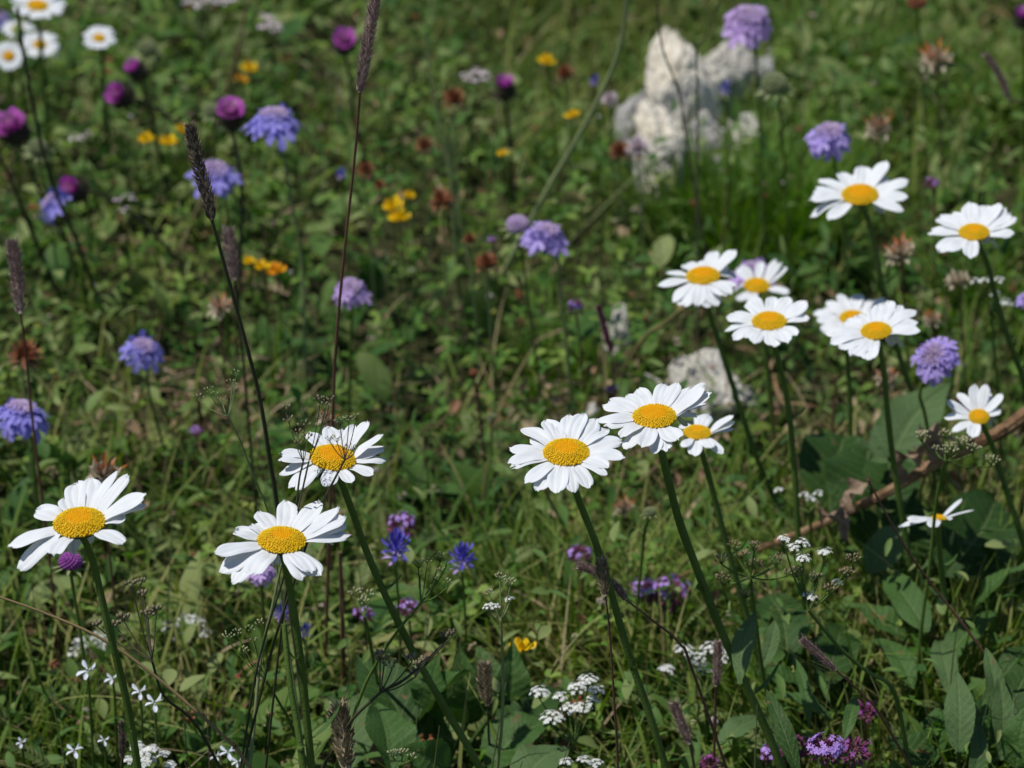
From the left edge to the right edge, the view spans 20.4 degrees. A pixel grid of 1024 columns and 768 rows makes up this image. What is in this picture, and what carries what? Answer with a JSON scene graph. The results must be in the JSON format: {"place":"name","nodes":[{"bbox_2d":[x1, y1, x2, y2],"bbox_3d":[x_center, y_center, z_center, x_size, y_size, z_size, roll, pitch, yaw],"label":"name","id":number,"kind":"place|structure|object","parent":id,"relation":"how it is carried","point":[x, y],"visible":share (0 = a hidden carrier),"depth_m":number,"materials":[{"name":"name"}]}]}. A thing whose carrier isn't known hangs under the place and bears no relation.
{"place":"outdoors","nodes":[
{"label":"outdoors","id":0,"kind":"place"},
{"bbox_2d":[0,0,1023,767],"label":"ground","id":1,"kind":"structure","parent":0,"point":[474,186],"depth_m":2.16,"materials":[{"name":"plant"}]},
{"bbox_2d":[0,41,24,220],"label":"oxeye daisy","id":2,"kind":"object","parent":1,"relation":"on","point":[11,58],"visible":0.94,"depth_m":2.15,"materials":[{"name":"white plant"}]},
{"bbox_2d":[5,338,42,511],"bbox_3d":[-0.283,0.049,1.702,0.024,0.185,0.062,0,25,0],"label":"clover head","id":3,"kind":"object","parent":1,"relation":"on","point":[19,353],"visible":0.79,"depth_m":1.65},
{"bbox_2d":[0,397,49,612],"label":"scabious","id":4,"kind":"object","parent":1,"relation":"on","point":[16,414],"visible":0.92,"depth_m":1.59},
{"bbox_2d":[1,231,64,681],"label":"timothy spike","id":5,"kind":"object","parent":1,"relation":"on","point":[13,251],"visible":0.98,"depth_m":1.50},
{"bbox_2d":[10,0,65,226],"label":"oxeye daisy","id":6,"kind":"object","parent":1,"relation":"on","point":[39,9],"visible":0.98,"depth_m":2.16,"materials":[{"name":"white plant"}]},
{"bbox_2d":[20,31,58,187],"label":"oxeye daisy","id":7,"kind":"object","parent":1,"relation":"on","point":[31,44],"visible":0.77,"depth_m":2.20,"materials":[{"name":"white plant"}]},
{"bbox_2d":[0,155,92,368],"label":"plant stalk","id":8,"kind":"object","parent":1,"relation":"on","point":[44,261],"visible":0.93,"depth_m":1.96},
{"bbox_2d":[21,138,74,376],"bbox_3d":[-0.317,-0.081,1.959,0.023,0.203,0.061,0,25,0],"label":"scabious seed head","id":9,"kind":"object","parent":1,"relation":"on","point":[33,147],"visible":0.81,"depth_m":1.91},
{"bbox_2d":[0,106,101,328],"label":"thistle","id":10,"kind":"object","parent":1,"relation":"on","point":[15,131],"visible":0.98,"depth_m":2.00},
{"bbox_2d":[16,7,124,369],"bbox_3d":[-0.295,-0.124,1.923,0.013,0.311,0.133,8,26,16],"label":"plant stalk","id":11,"kind":"object","parent":1,"relation":"on","point":[79,249],"visible":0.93,"depth_m":1.90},
{"bbox_2d":[39,187,109,377],"bbox_3d":[-0.304,-0.063,1.966,0.027,0.164,0.062,5,26,12],"label":"scabious","id":12,"kind":"object","parent":1,"relation":"on","point":[50,209],"visible":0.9,"depth_m":1.92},
{"bbox_2d":[51,552,97,762],"bbox_3d":[-0.223,0.159,1.489,0.018,0.166,0.033,10,27,20],"label":"scabious bud","id":13,"kind":"object","parent":1,"relation":"on","point":[69,561],"visible":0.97,"depth_m":1.45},
{"bbox_2d":[8,471,145,767],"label":"oxeye daisy","id":14,"kind":"object","parent":1,"relation":"on","point":[84,516],"visible":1,"depth_m":1.23,"materials":[{"name":"white plant"}]},
{"bbox_2d":[83,25,116,218],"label":"oxeye daisy","id":15,"kind":"object","parent":1,"relation":"on","point":[97,37],"visible":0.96,"depth_m":2.16,"materials":[{"name":"white plant"}]},
{"bbox_2d":[84,450,126,662],"bbox_3d":[-0.214,0.111,1.561,0.022,0.192,0.080,0,25,0],"label":"kidney vetch","id":16,"kind":"object","parent":1,"relation":"on","point":[101,471],"visible":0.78,"depth_m":1.50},
{"bbox_2d":[0,596,251,767],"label":"plant stalk","id":17,"kind":"object","parent":1,"relation":"on","point":[210,723],"visible":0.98,"depth_m":1.29,"materials":[{"name":"plant"}]},
{"bbox_2d":[118,330,176,494],"bbox_3d":[-0.221,0.032,1.784,0.046,0.146,0.028,-21,32,-37],"label":"scabious","id":18,"kind":"object","parent":1,"relation":"on","point":[142,347],"visible":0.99,"depth_m":1.75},
{"bbox_2d":[123,57,177,227],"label":"thistle","id":19,"kind":"object","parent":1,"relation":"on","point":[137,72],"visible":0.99,"depth_m":2.16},
{"bbox_2d":[58,174,246,333],"bbox_3d":[-0.260,-0.092,2.052,0.136,0.146,0.026,-12,28,-25],"label":"thistle","id":20,"kind":"object","parent":1,"relation":"on","point":[80,190],"visible":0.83,"depth_m":2.01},
{"bbox_2d":[92,577,220,767],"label":"campion","id":21,"kind":"object","parent":1,"relation":"on","point":[141,592],"visible":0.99,"depth_m":1.30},
{"bbox_2d":[103,81,305,289],"bbox_3d":[-0.228,-0.145,2.113,0.149,0.190,0.025,-12,28,-24],"label":"thistle","id":22,"kind":"object","parent":1,"relation":"on","point":[118,95],"visible":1,"depth_m":2.06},
{"bbox_2d":[184,159,242,392],"bbox_3d":[-0.201,-0.063,1.930,0.038,0.196,0.062,-13,28,-25],"label":"scabious","id":23,"kind":"object","parent":1,"relation":"on","point":[219,171],"visible":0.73,"depth_m":1.88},
{"bbox_2d":[206,290,236,486],"bbox_3d":[-0.180,0.010,1.803,0.017,0.171,0.068,0,25,0],"label":"kidney vetch","id":24,"kind":"object","parent":1,"relation":"on","point":[217,307],"visible":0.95,"depth_m":1.75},
{"bbox_2d":[214,96,245,393],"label":"thistle","id":25,"kind":"object","parent":1,"relation":"on","point":[230,113],"visible":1,"depth_m":1.87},
{"bbox_2d":[221,225,263,587],"bbox_3d":[-0.158,0.025,1.662,0.012,0.262,0.043,2,25,3],"label":"timothy spike","id":26,"kind":"object","parent":1,"relation":"on","point":[228,235],"visible":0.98,"depth_m":1.60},
{"bbox_2d":[182,118,303,725],"bbox_3d":[-0.121,0.067,1.388,0.059,0.418,0.026,-10,27,-21],"label":"timothy spike","id":27,"kind":"object","parent":1,"relation":"on","point":[194,150],"visible":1,"depth_m":1.30,"materials":[{"name":"plant"}]},
{"bbox_2d":[241,103,306,414],"bbox_3d":[-0.148,-0.059,1.851,0.042,0.255,0.038,-13,28,-26],"label":"scabious","id":28,"kind":"object","parent":1,"relation":"on","point":[273,122],"visible":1,"depth_m":1.80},
{"bbox_2d":[214,500,349,767],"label":"oxeye daisy","id":29,"kind":"object","parent":1,"relation":"on","point":[286,536],"visible":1,"depth_m":1.24,"materials":[{"name":"white plant"}]},
{"bbox_2d":[239,394,334,767],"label":"wild carrot","id":30,"kind":"object","parent":1,"relation":"on","point":[269,621],"visible":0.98,"depth_m":1.28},
{"bbox_2d":[265,404,312,767],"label":"wild carrot","id":31,"kind":"object","parent":1,"relation":"on","point":[279,645],"visible":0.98,"depth_m":1.29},
{"bbox_2d":[282,623,306,767],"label":"plant stalk","id":32,"kind":"object","parent":1,"relation":"on","point":[300,744],"visible":1,"depth_m":1.27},
{"bbox_2d":[241,413,358,767],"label":"wild carrot","id":33,"kind":"object","parent":1,"relation":"on","point":[278,627],"visible":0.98,"depth_m":1.28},
{"bbox_2d":[320,690,360,767],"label":"timothy spike","id":34,"kind":"object","parent":1,"relation":"on","point":[345,755],"visible":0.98,"depth_m":1.32,"materials":[{"name":"plant"}]},
{"bbox_2d":[330,26,366,204],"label":"thistle","id":35,"kind":"object","parent":1,"relation":"on","point":[343,39],"visible":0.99,"depth_m":2.20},
{"bbox_2d":[331,277,371,419],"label":"scabious","id":36,"kind":"object","parent":1,"relation":"on","point":[352,292],"visible":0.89,"depth_m":1.74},
{"bbox_2d":[323,0,382,715],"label":"timothy spike","id":37,"kind":"object","parent":1,"relation":"on","point":[365,54],"visible":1,"depth_m":1.37,"materials":[{"name":"plant"}]},
{"bbox_2d":[278,420,483,767],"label":"oxeye daisy","id":38,"kind":"object","parent":1,"relation":"on","point":[326,458],"visible":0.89,"depth_m":1.28,"materials":[{"name":"white plant"}]},
{"bbox_2d":[321,628,454,767],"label":"campion","id":39,"kind":"object","parent":1,"relation":"on","point":[422,658],"visible":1,"depth_m":1.30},
{"bbox_2d":[334,551,451,767],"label":"wild carrot","id":40,"kind":"object","parent":1,"relation":"on","point":[388,644],"visible":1,"depth_m":1.31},
{"bbox_2d":[381,527,409,665],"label":"milkwort","id":41,"kind":"object","parent":1,"relation":"on","point":[400,538],"visible":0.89,"depth_m":1.48,"materials":[{"name":"blue plant"}]},
{"bbox_2d":[428,187,455,400],"bbox_3d":[-0.046,-0.050,1.906,0.020,0.191,0.063,0,25,0],"label":"clover head","id":42,"kind":"object","parent":1,"relation":"on","point":[443,198],"visible":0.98,"depth_m":1.85},
{"bbox_2d":[327,640,572,767],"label":"broad leaved dock","id":43,"kind":"object","parent":1,"relation":"on","point":[388,719],"visible":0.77,"depth_m":1.47,"materials":[{"name":"green plant"}]},
{"bbox_2d":[423,32,476,288],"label":"plant stalk","id":44,"kind":"object","parent":1,"relation":"on","point":[443,141],"visible":0.77,"depth_m":2.08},
{"bbox_2d":[440,85,466,287],"bbox_3d":[-0.041,-0.127,2.058,0.020,0.203,0.064,0,25,0],"label":"clover head","id":45,"kind":"object","parent":1,"relation":"on","point":[453,96],"visible":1,"depth_m":2.00},
{"bbox_2d":[447,119,464,347],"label":"plant stalk","id":46,"kind":"object","parent":1,"relation":"on","point":[458,280],"visible":0.86,"depth_m":2.01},
{"bbox_2d":[448,540,476,657],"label":"milkwort","id":47,"kind":"object","parent":1,"relation":"on","point":[462,551],"visible":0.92,"depth_m":1.52,"materials":[{"name":"blue plant"}]},
{"bbox_2d":[456,68,491,290],"bbox_3d":[-0.034,-0.145,2.106,0.018,0.196,0.064,-13,28,-25],"label":"wild carrot","id":48,"kind":"object","parent":1,"relation":"on","point":[468,150],"visible":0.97,"depth_m":2.07,"materials":[{"name":"white plant"}]},
{"bbox_2d":[463,288,491,358],"bbox_3d":[-0.024,-0.041,1.989,0.021,0.094,0.089,0,25,0],"label":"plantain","id":49,"kind":"object","parent":1,"relation":"on","point":[480,296],"visible":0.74,"depth_m":2.00,"materials":[{"name":"green plant"}]},
{"bbox_2d":[471,653,495,745],"bbox_3d":[-0.010,0.189,1.465,0.013,0.131,0.044,7,26,15],"label":"timothy spike","id":50,"kind":"object","parent":1,"relation":"on","point":[484,669],"visible":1,"depth_m":1.43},
{"bbox_2d":[474,250,499,474],"bbox_3d":[-0.015,-0.005,1.808,0.017,0.193,0.064,0,25,0],"label":"clover head","id":51,"kind":"object","parent":1,"relation":"on","point":[486,261],"visible":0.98,"depth_m":1.75},
{"bbox_2d":[483,572,515,767],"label":"wild carrot","id":52,"kind":"object","parent":1,"relation":"on","point":[500,578],"visible":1,"depth_m":1.33,"materials":[{"name":"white plant"}]},
{"bbox_2d":[492,74,518,258],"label":"thistle","id":53,"kind":"object","parent":1,"relation":"on","point":[505,89],"visible":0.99,"depth_m":2.10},
{"bbox_2d":[0,4,1020,740],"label":"tiny blossoms","id":54,"kind":"object","parent":1,"relation":"on","point":[268,386],"visible":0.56,"depth_m":2.00,"materials":[{"name":"pink plant"}]},
{"bbox_2d":[0,0,1023,767],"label":"meadow leaves","id":55,"kind":"object","parent":1,"relation":"on","point":[836,78],"visible":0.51,"depth_m":1.98,"materials":[{"name":"green plant"}]},
{"bbox_2d":[0,0,1023,767],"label":"clover leaves","id":56,"kind":"object","parent":1,"relation":"on","point":[444,416],"visible":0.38,"depth_m":2.04,"materials":[{"name":"green plant"}]},
{"bbox_2d":[0,0,1023,767],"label":"thin stems","id":57,"kind":"object","parent":1,"relation":"on","point":[336,252],"visible":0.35,"depth_m":1.99,"materials":[{"name":"plant"}]},
{"bbox_2d":[0,0,1023,767],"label":"feathery leaves","id":58,"kind":"object","parent":1,"relation":"on","point":[296,320],"visible":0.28,"depth_m":1.91,"materials":[{"name":"green plant"}]},
{"bbox_2d":[0,0,1023,767],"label":"straw blades","id":59,"kind":"object","parent":1,"relation":"on","point":[560,658],"visible":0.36,"depth_m":1.88,"materials":[{"name":"plant"}]},
{"bbox_2d":[0,0,1023,181],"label":"long grass","id":60,"kind":"structure","parent":1,"relation":"on","point":[446,32],"depth_m":2.56,"materials":[{"name":"plant"}]},
{"bbox_2d":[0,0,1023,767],"bbox_3d":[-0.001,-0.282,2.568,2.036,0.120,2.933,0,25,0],"label":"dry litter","id":61,"kind":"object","parent":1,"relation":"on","point":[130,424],"visible":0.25,"depth_m":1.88,"materials":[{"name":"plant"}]},
{"bbox_2d":[500,214,544,420],"bbox_3d":[0.012,-0.023,1.838,0.024,0.201,0.066,10,27,21],"label":"scabious bud","id":62,"kind":"object","parent":1,"relation":"on","point":[517,224],"visible":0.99,"depth_m":1.79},
{"bbox_2d":[520,221,574,415],"bbox_3d":[0.024,-0.014,1.811,0.032,0.208,0.078,4,25,9],"label":"scabious","id":63,"kind":"object","parent":1,"relation":"on","point":[544,236],"visible":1,"depth_m":1.75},
{"bbox_2d":[489,0,627,298],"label":"plant stalk","id":64,"kind":"object","parent":1,"relation":"on","point":[539,204],"visible":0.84,"depth_m":1.93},
{"bbox_2d":[529,673,604,767],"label":"wild carrot","id":65,"kind":"object","parent":1,"relation":"on","point":[569,710],"visible":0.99,"depth_m":1.42,"materials":[{"name":"white plant"}]},
{"bbox_2d":[508,413,669,767],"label":"oxeye daisy","id":66,"kind":"object","parent":1,"relation":"on","point":[565,446],"visible":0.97,"depth_m":1.25,"materials":[{"name":"white plant"}]},
{"bbox_2d":[592,551,618,767],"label":"timothy spike","id":67,"kind":"object","parent":1,"relation":"on","point":[601,569],"visible":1,"depth_m":1.26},
{"bbox_2d":[601,303,632,369],"bbox_3d":[0.075,-0.031,2.005,0.021,0.055,0.019,17,30,32],"label":"rock","id":68,"kind":"object","parent":1,"relation":"on","point":[620,314],"visible":0.59,"depth_m":2.00,"materials":[{"name":"grey stone"}]},
{"bbox_2d":[614,89,645,167],"bbox_3d":[0.096,-0.203,2.264,0.031,0.064,0.022,-9,27,-19],"label":"rock","id":69,"kind":"object","parent":1,"relation":"on","point":[629,106],"visible":0.52,"depth_m":2.25,"materials":[{"name":"grey stone"}]},
{"bbox_2d":[573,557,727,767],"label":"seed spike","id":70,"kind":"object","parent":1,"relation":"on","point":[584,567],"visible":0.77,"depth_m":1.31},
{"bbox_2d":[632,98,689,232],"bbox_3d":[0.116,-0.169,2.224,0.044,0.104,0.041,0,25,0],"label":"rock","id":71,"kind":"object","parent":1,"relation":"on","point":[648,128],"visible":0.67,"depth_m":2.21,"materials":[{"name":"stone"}]},
{"bbox_2d":[646,574,690,641],"bbox_3d":[0.088,0.144,1.618,0.027,0.084,0.037,0,25,0],"label":"wild thyme","id":72,"kind":"object","parent":1,"relation":"on","point":[682,593],"visible":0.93,"depth_m":1.59,"materials":[{"name":"purple plant"}]},
{"bbox_2d":[644,26,720,165],"bbox_3d":[0.131,-0.205,2.297,0.054,0.166,0.056,-14,28,-27],"label":"rock","id":73,"kind":"object","parent":1,"relation":"on","point":[661,88],"visible":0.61,"depth_m":2.27,"materials":[{"name":"stone"}]},
{"bbox_2d":[598,382,785,767],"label":"oxeye daisy","id":74,"kind":"object","parent":1,"relation":"on","point":[643,417],"visible":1,"depth_m":1.31,"materials":[{"name":"white plant"}]},
{"bbox_2d":[658,641,730,748],"bbox_3d":[0.099,0.181,1.521,0.045,0.098,0.025,0,25,0],"label":"wild carrot","id":75,"kind":"object","parent":1,"relation":"on","point":[694,661],"visible":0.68,"depth_m":1.50,"materials":[{"name":"white plant"}]},
{"bbox_2d":[656,0,740,448],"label":"plant stalk","id":76,"kind":"object","parent":1,"relation":"on","point":[695,194],"visible":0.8,"depth_m":1.85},
{"bbox_2d":[686,108,724,181],"bbox_3d":[0.154,-0.181,2.275,0.026,0.075,0.036,-16,29,-30],"label":"rock","id":77,"kind":"object","parent":1,"relation":"on","point":[713,141],"visible":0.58,"depth_m":2.26,"materials":[{"name":"grey stone"}]},
{"bbox_2d":[667,348,745,474],"bbox_3d":[0.128,0.025,1.889,0.045,0.092,0.050,-7,26,-15],"label":"rock","id":78,"kind":"object","parent":1,"relation":"on","point":[678,367],"visible":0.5,"depth_m":1.87,"materials":[{"name":"grey stone"}]},
{"bbox_2d":[695,0,720,356],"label":"plant stalk","id":79,"kind":"object","parent":1,"relation":"on","point":[697,185],"visible":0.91,"depth_m":1.85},
{"bbox_2d":[658,250,783,530],"bbox_3d":[0.131,0.031,1.678,0.100,0.238,0.047,-19,31,-35],"label":"oxeye daisy","id":80,"kind":"object","parent":1,"relation":"on","point":[705,287],"visible":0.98,"depth_m":1.62,"materials":[{"name":"white plant"}]},
{"bbox_2d":[679,414,769,702],"bbox_3d":[0.117,0.119,1.494,0.078,0.234,0.035,-10,27,-21],"label":"oxeye daisy","id":81,"kind":"object","parent":1,"relation":"on","point":[698,433],"visible":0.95,"depth_m":1.45,"materials":[{"name":"white plant"}]},
{"bbox_2d":[427,0,1023,462],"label":"grass tufts","id":82,"kind":"object","parent":1,"relation":"on","point":[813,174],"visible":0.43,"depth_m":2.18,"materials":[{"name":"plant"}]},
{"bbox_2d":[702,41,761,127],"bbox_3d":[0.183,-0.245,2.368,0.048,0.082,0.037,-7,26,-15],"label":"rock","id":83,"kind":"object","parent":1,"relation":"on","point":[720,60],"visible":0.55,"depth_m":2.35,"materials":[{"name":"grey stone"}]},
{"bbox_2d":[721,4,772,299],"bbox_3d":[0.165,-0.145,2.020,0.035,0.268,0.070,5,26,11],"label":"scabious","id":84,"kind":"object","parent":1,"relation":"on","point":[747,22],"visible":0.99,"depth_m":1.95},
{"bbox_2d":[714,540,791,767],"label":"wild carrot","id":85,"kind":"object","parent":1,"relation":"on","point":[750,576],"visible":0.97,"depth_m":1.38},
{"bbox_2d":[724,296,808,651],"bbox_3d":[0.138,0.074,1.559,0.042,0.260,0.064,12,28,24],"label":"oxeye daisy","id":86,"kind":"object","parent":1,"relation":"on","point":[769,320],"visible":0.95,"depth_m":1.51,"materials":[{"name":"white plant"}]},
{"bbox_2d":[735,259,797,508],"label":"oxeye daisy","id":87,"kind":"object","parent":1,"relation":"on","point":[761,281],"visible":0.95,"depth_m":1.75,"materials":[{"name":"white plant"}]},
{"bbox_2d":[753,72,795,361],"bbox_3d":[0.181,-0.106,1.967,0.029,0.243,0.072,7,26,14],"label":"scabious seed head","id":88,"kind":"object","parent":1,"relation":"on","point":[774,84],"visible":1,"depth_m":1.90},
{"bbox_2d":[718,592,860,744],"bbox_3d":[0.152,0.178,1.523,0.062,0.092,0.173,5,26,11],"label":"coltsfoot","id":89,"kind":"object","parent":1,"relation":"on","point":[736,726],"visible":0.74,"depth_m":1.52,"materials":[{"name":"green plant"}]},
{"bbox_2d":[731,612,858,767],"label":"plantain","id":90,"kind":"object","parent":1,"relation":"on","point":[743,642],"visible":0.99,"depth_m":1.37,"materials":[{"name":"green plant"}]},
{"bbox_2d":[806,732,846,767],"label":"wild thyme","id":91,"kind":"object","parent":1,"relation":"on","point":[835,751],"visible":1,"depth_m":1.33,"materials":[{"name":"purple plant"}]},
{"bbox_2d":[804,122,860,435],"bbox_3d":[0.218,-0.060,1.864,0.077,0.246,0.030,-20,32,-36],"label":"scabious","id":92,"kind":"object","parent":1,"relation":"on","point":[826,141],"visible":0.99,"depth_m":1.80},
{"bbox_2d":[776,534,911,767],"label":"wild carrot","id":93,"kind":"object","parent":1,"relation":"on","point":[806,597],"visible":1,"depth_m":1.36,"materials":[{"name":"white plant"}]},
{"bbox_2d":[813,293,884,545],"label":"oxeye daisy","id":94,"kind":"object","parent":1,"relation":"on","point":[834,314],"visible":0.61,"depth_m":1.69,"materials":[{"name":"white plant"}]},
{"bbox_2d":[675,407,1023,577],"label":"branch","id":95,"kind":"object","parent":1,"relation":"on","point":[1014,422],"visible":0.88,"depth_m":1.58,"materials":[{"name":"brown plant"}]},
{"bbox_2d":[799,632,911,767],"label":"seed spike","id":96,"kind":"object","parent":1,"relation":"on","point":[813,649],"visible":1,"depth_m":1.32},
{"bbox_2d":[797,432,930,566],"bbox_3d":[0.203,0.087,1.690,0.073,0.116,0.158,0,25,0],"label":"coltsfoot","id":97,"kind":"object","parent":1,"relation":"on","point":[826,462],"visible":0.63,"depth_m":1.66,"materials":[{"name":"green plant"}]},
{"bbox_2d":[863,110,891,349],"bbox_3d":[0.254,-0.097,1.972,0.021,0.221,0.090,7,26,14],"label":"kidney vetch","id":98,"kind":"object","parent":1,"relation":"on","point":[875,124],"visible":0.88,"depth_m":1.90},
{"bbox_2d":[809,160,948,510],"bbox_3d":[0.230,-0.003,1.716,0.114,0.269,0.049,-1,25,-3],"label":"oxeye daisy","id":99,"kind":"object","parent":1,"relation":"on","point":[862,187],"visible":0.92,"depth_m":1.67,"materials":[{"name":"white plant"}]},
{"bbox_2d":[823,300,935,641],"bbox_3d":[0.203,0.078,1.559,0.078,0.254,0.038,-17,30,-32],"label":"oxeye daisy","id":100,"kind":"object","parent":1,"relation":"on","point":[888,321],"visible":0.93,"depth_m":1.51,"materials":[{"name":"white plant"}]},
{"bbox_2d":[882,230,915,392],"bbox_3d":[0.249,-0.015,1.815,0.021,0.204,0.085,9,26,18],"label":"kidney vetch","id":101,"kind":"object","parent":1,"relation":"on","point":[902,247],"visible":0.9,"depth_m":1.75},
{"bbox_2d":[862,382,950,512],"bbox_3d":[0.235,0.069,1.698,0.042,0.142,0.188,6,26,14],"label":"coltsfoot","id":102,"kind":"object","parent":1,"relation":"on","point":[907,418],"visible":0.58,"depth_m":1.66,"materials":[{"name":"green plant"}]},
{"bbox_2d":[910,336,960,513],"bbox_3d":[0.246,0.056,1.668,0.029,0.202,0.084,6,26,12],"label":"scabious","id":103,"kind":"object","parent":1,"relation":"on","point":[937,360],"visible":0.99,"depth_m":1.60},
{"bbox_2d":[899,499,972,638],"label":"oxeye daisy","id":104,"kind":"object","parent":1,"relation":"on","point":[939,548],"visible":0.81,"depth_m":1.51,"materials":[{"name":"green plant"}]},
{"bbox_2d":[849,489,1023,692],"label":"coltsfoot","id":105,"kind":"object","parent":1,"relation":"on","point":[905,595],"visible":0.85,"depth_m":1.57,"materials":[{"name":"green plant"}]},
{"bbox_2d":[917,37,955,259],"bbox_3d":[0.317,-0.149,2.069,0.029,0.233,0.094,16,30,31],"label":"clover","id":106,"kind":"object","parent":1,"relation":"on","point":[933,56],"visible":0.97,"depth_m":2.00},
{"bbox_2d":[888,648,1023,767],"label":"plantain","id":107,"kind":"object","parent":1,"relation":"on","point":[963,722],"visible":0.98,"depth_m":1.42,"materials":[{"name":"green plant"}]},
{"bbox_2d":[914,428,1000,719],"bbox_3d":[0.226,0.126,1.484,0.038,0.230,0.034,12,28,24],"label":"wild carrot","id":108,"kind":"object","parent":1,"relation":"on","point":[961,448],"visible":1,"depth_m":1.45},
{"bbox_2d":[928,202,1023,392],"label":"oxeye daisy","id":109,"kind":"object","parent":1,"relation":"on","point":[972,225],"visible":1,"depth_m":1.58,"materials":[{"name":"white plant"}]},
{"bbox_2d":[944,384,1023,554],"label":"oxeye daisy","id":110,"kind":"object","parent":1,"relation":"on","point":[981,404],"visible":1,"depth_m":1.52,"materials":[{"name":"white plant"}]},
{"bbox_2d":[971,276,1012,504],"bbox_3d":[0.299,0.019,1.749,0.016,0.200,0.066,20,32,36],"label":"wild carrot","id":111,"kind":"object","parent":1,"relation":"on","point":[996,369],"visible":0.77,"depth_m":1.72,"materials":[{"name":"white plant"}]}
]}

